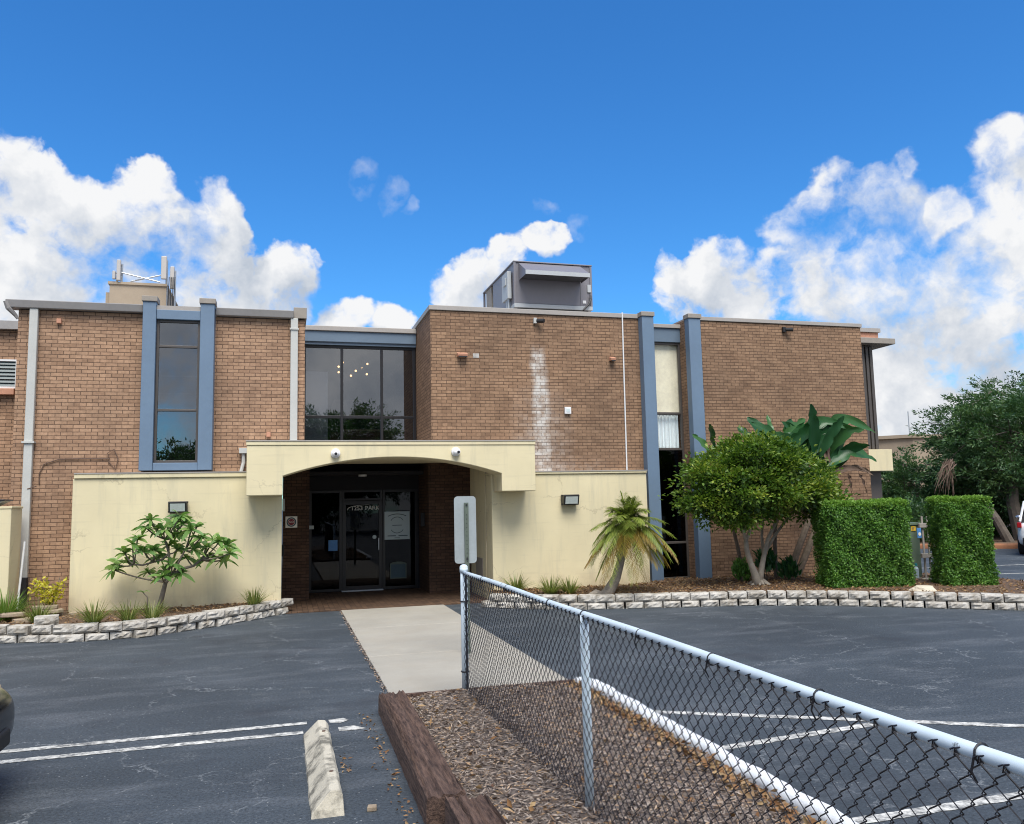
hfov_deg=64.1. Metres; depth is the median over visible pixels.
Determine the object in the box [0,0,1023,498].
sky
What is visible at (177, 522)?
plumeria tree
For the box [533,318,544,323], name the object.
wall camera
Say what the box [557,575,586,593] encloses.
grass clump
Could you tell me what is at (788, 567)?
shrub
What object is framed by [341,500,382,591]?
door
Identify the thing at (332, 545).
window notice
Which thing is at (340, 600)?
entrance paving
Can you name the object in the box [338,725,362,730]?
paint scrap
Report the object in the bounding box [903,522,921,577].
utility cabinet
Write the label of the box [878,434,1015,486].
tan building
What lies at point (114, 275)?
antenna
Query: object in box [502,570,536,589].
grass clump
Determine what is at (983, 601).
retaining wall
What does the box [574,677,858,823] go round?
parking kerb
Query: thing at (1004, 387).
oak tree
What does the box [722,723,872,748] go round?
parking line
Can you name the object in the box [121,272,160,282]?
antenna brace
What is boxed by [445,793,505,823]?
timber sleeper
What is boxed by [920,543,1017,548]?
red kerb
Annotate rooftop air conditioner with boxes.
[483,260,592,311]
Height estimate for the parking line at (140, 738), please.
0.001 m
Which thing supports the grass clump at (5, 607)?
on the planting bed at (74, 620)
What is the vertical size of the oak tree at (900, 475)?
5.431 m
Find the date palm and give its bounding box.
[583,490,678,593]
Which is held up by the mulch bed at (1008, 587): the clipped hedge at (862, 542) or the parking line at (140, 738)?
the clipped hedge at (862, 542)
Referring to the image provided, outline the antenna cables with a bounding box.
[167,277,174,305]
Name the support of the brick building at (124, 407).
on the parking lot
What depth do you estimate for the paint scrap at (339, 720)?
7.45 m
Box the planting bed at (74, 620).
[0,603,269,626]
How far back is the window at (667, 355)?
18.39 m
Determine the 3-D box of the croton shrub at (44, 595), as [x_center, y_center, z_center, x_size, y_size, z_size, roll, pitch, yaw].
[-7.812,3.121,13.735,0.585,0.686,0.494,1,-7,-16]
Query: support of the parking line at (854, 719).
on the parking lot
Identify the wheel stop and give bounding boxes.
[303,720,344,818]
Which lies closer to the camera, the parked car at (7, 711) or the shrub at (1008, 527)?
the parked car at (7, 711)
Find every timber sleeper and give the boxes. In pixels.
[378,690,465,823]
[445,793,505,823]
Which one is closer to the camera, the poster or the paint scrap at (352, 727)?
the paint scrap at (352, 727)
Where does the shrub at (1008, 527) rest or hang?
on the planting strip at (997, 539)
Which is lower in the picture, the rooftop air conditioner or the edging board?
the edging board
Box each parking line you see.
[0,722,306,752]
[0,731,302,763]
[653,710,1023,726]
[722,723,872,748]
[850,791,1023,823]
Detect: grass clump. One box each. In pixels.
[0,587,38,620]
[12,598,63,622]
[62,598,120,622]
[106,599,147,620]
[136,597,170,617]
[242,586,271,604]
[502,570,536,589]
[533,575,569,593]
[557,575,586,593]
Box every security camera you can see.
[331,449,339,457]
[451,447,459,455]
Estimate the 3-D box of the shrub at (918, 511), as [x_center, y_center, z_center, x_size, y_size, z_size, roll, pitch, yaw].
[15.554,4.264,31.616,5.080,2.369,2.681,1,-7,-16]
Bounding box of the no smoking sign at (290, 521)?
[285,516,296,527]
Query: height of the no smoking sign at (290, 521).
0.235 m
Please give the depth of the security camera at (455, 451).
15.42 m
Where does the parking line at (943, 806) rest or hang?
on the parking lot
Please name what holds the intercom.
attached to the brick building at (124, 407)
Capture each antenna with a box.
[112,271,116,280]
[116,260,122,281]
[161,256,167,305]
[170,266,175,305]
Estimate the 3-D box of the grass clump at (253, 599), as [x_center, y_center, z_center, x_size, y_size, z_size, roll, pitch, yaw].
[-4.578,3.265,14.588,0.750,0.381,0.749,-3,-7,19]
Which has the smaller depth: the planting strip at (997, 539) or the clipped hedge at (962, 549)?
the clipped hedge at (962, 549)
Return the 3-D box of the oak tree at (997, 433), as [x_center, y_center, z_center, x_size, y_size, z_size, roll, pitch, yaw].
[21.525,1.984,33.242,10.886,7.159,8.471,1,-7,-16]
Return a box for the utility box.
[564,407,570,413]
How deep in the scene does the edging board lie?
8.25 m
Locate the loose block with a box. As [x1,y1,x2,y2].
[34,614,58,625]
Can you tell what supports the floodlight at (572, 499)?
attached to the brick building at (124, 407)
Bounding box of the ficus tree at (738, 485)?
[658,425,860,584]
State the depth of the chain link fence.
4.00 m
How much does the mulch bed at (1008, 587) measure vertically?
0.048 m
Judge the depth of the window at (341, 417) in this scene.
18.29 m
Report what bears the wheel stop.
on the parking lot
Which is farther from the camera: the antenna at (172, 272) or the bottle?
the antenna at (172, 272)
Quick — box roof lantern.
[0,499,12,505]
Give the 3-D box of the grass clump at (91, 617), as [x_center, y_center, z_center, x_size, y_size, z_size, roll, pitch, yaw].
[-6.508,3.083,12.683,0.987,0.411,0.865,1,-7,-16]
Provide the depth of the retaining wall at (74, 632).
12.59 m
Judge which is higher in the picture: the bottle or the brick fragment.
the bottle
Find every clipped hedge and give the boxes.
[810,497,916,594]
[923,494,1000,585]
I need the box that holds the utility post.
[918,516,934,577]
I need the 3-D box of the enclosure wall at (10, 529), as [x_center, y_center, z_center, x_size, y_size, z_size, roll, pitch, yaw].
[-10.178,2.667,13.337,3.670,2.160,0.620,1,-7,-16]
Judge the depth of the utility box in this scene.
17.43 m
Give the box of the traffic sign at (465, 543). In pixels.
[454,496,476,653]
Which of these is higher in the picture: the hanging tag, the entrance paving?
the hanging tag
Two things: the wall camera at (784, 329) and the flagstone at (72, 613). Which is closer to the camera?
the flagstone at (72, 613)
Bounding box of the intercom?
[282,499,284,510]
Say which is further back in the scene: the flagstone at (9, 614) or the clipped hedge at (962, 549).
the clipped hedge at (962, 549)
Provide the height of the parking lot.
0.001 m
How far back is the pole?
13.97 m
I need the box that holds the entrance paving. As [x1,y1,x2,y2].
[281,588,487,613]
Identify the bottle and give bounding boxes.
[914,563,921,578]
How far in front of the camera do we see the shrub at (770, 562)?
16.72 m
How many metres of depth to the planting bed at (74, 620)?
13.73 m
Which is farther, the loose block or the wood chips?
the loose block
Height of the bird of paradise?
3.793 m
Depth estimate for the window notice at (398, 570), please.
18.79 m
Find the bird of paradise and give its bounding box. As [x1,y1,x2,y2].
[692,404,876,577]
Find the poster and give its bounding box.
[384,511,409,539]
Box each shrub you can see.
[27,576,66,604]
[731,557,755,581]
[751,546,777,580]
[776,554,802,579]
[884,492,931,542]
[913,485,1011,535]
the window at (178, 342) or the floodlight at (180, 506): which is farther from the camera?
the window at (178, 342)
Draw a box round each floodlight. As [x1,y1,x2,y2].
[168,501,187,512]
[561,494,578,504]
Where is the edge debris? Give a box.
[339,611,388,693]
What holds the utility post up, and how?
on the mulch bed at (1008, 587)
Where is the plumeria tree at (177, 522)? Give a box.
[99,510,243,610]
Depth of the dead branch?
28.59 m
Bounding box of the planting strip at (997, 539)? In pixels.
[920,524,1017,543]
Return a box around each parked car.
[0,684,14,750]
[1015,501,1023,553]
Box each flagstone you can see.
[0,612,25,617]
[12,617,29,622]
[32,604,58,609]
[33,608,63,613]
[69,611,84,614]
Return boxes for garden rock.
[909,585,936,591]
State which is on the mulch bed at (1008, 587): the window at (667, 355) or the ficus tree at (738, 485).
the ficus tree at (738, 485)
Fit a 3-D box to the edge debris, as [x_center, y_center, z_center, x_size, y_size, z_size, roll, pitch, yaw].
[-2.149,3.268,11.516,0.133,0.060,7.722,1,-7,-16]
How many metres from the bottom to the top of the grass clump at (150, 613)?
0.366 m
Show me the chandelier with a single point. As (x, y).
(355, 366)
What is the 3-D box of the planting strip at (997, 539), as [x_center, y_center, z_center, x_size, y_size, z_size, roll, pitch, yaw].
[24.795,6.714,48.300,46.000,0.150,39.500,1,-7,-16]
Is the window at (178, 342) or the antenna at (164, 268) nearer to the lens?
the window at (178, 342)
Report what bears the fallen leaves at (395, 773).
on the parking lot
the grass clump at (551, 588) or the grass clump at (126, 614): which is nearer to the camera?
the grass clump at (126, 614)
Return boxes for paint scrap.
[329,718,347,722]
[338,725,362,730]
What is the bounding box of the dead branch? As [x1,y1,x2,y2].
[934,458,956,495]
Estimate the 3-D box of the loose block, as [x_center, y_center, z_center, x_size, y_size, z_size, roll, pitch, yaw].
[-7.108,3.181,12.490,0.330,0.130,0.242,2,-7,-24]
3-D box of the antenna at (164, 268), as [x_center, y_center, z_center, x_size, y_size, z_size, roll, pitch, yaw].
[-9.711,-2.764,22.773,0.162,3.199,0.190,1,-7,-16]
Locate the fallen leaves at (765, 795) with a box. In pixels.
[407,679,826,823]
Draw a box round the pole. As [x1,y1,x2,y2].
[17,542,25,604]
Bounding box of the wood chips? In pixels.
[408,681,816,823]
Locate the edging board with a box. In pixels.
[405,679,572,697]
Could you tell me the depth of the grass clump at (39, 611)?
12.73 m
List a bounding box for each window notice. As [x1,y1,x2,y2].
[328,540,336,550]
[390,562,406,578]
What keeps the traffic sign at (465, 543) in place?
on the walkway
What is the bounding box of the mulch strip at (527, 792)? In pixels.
[410,685,807,823]
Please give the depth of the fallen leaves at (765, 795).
5.78 m
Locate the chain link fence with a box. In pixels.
[460,564,1023,823]
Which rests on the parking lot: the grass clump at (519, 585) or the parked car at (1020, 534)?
the parked car at (1020, 534)
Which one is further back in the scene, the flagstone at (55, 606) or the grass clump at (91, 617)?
the flagstone at (55, 606)
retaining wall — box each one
[0,598,292,643]
[481,590,1023,610]
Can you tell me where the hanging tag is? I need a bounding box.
[917,525,921,537]
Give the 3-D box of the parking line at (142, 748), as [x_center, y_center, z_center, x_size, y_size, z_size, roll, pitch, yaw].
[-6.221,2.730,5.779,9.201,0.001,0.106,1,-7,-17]
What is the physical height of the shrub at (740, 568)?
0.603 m
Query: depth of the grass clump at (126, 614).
12.78 m
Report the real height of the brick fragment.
0.030 m
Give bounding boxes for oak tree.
[881,446,1010,534]
[908,382,1023,541]
[935,370,1023,480]
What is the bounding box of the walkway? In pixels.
[341,605,567,693]
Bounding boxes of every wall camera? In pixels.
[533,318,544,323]
[782,327,792,331]
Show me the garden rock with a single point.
(929, 588)
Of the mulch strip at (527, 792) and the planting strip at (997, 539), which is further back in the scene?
the planting strip at (997, 539)
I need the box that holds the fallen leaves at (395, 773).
[339,713,418,823]
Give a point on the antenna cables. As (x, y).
(170, 292)
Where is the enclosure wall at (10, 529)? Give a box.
[0,506,22,609]
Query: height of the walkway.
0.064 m
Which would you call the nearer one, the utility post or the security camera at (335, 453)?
the security camera at (335, 453)
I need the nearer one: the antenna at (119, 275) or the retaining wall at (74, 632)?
the retaining wall at (74, 632)
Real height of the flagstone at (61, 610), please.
0.060 m
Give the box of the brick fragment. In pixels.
[367,804,376,811]
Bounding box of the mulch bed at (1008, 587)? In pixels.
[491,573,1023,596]
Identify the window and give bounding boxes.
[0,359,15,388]
[153,320,199,462]
[304,345,415,439]
[654,342,689,578]
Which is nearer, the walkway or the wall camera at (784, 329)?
the walkway
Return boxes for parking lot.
[0,511,1023,823]
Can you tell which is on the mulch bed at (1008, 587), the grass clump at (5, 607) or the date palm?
the date palm
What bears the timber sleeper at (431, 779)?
on the parking lot
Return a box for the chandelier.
[338,357,367,376]
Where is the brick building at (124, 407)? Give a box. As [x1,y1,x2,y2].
[0,281,894,612]
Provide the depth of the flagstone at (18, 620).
12.99 m

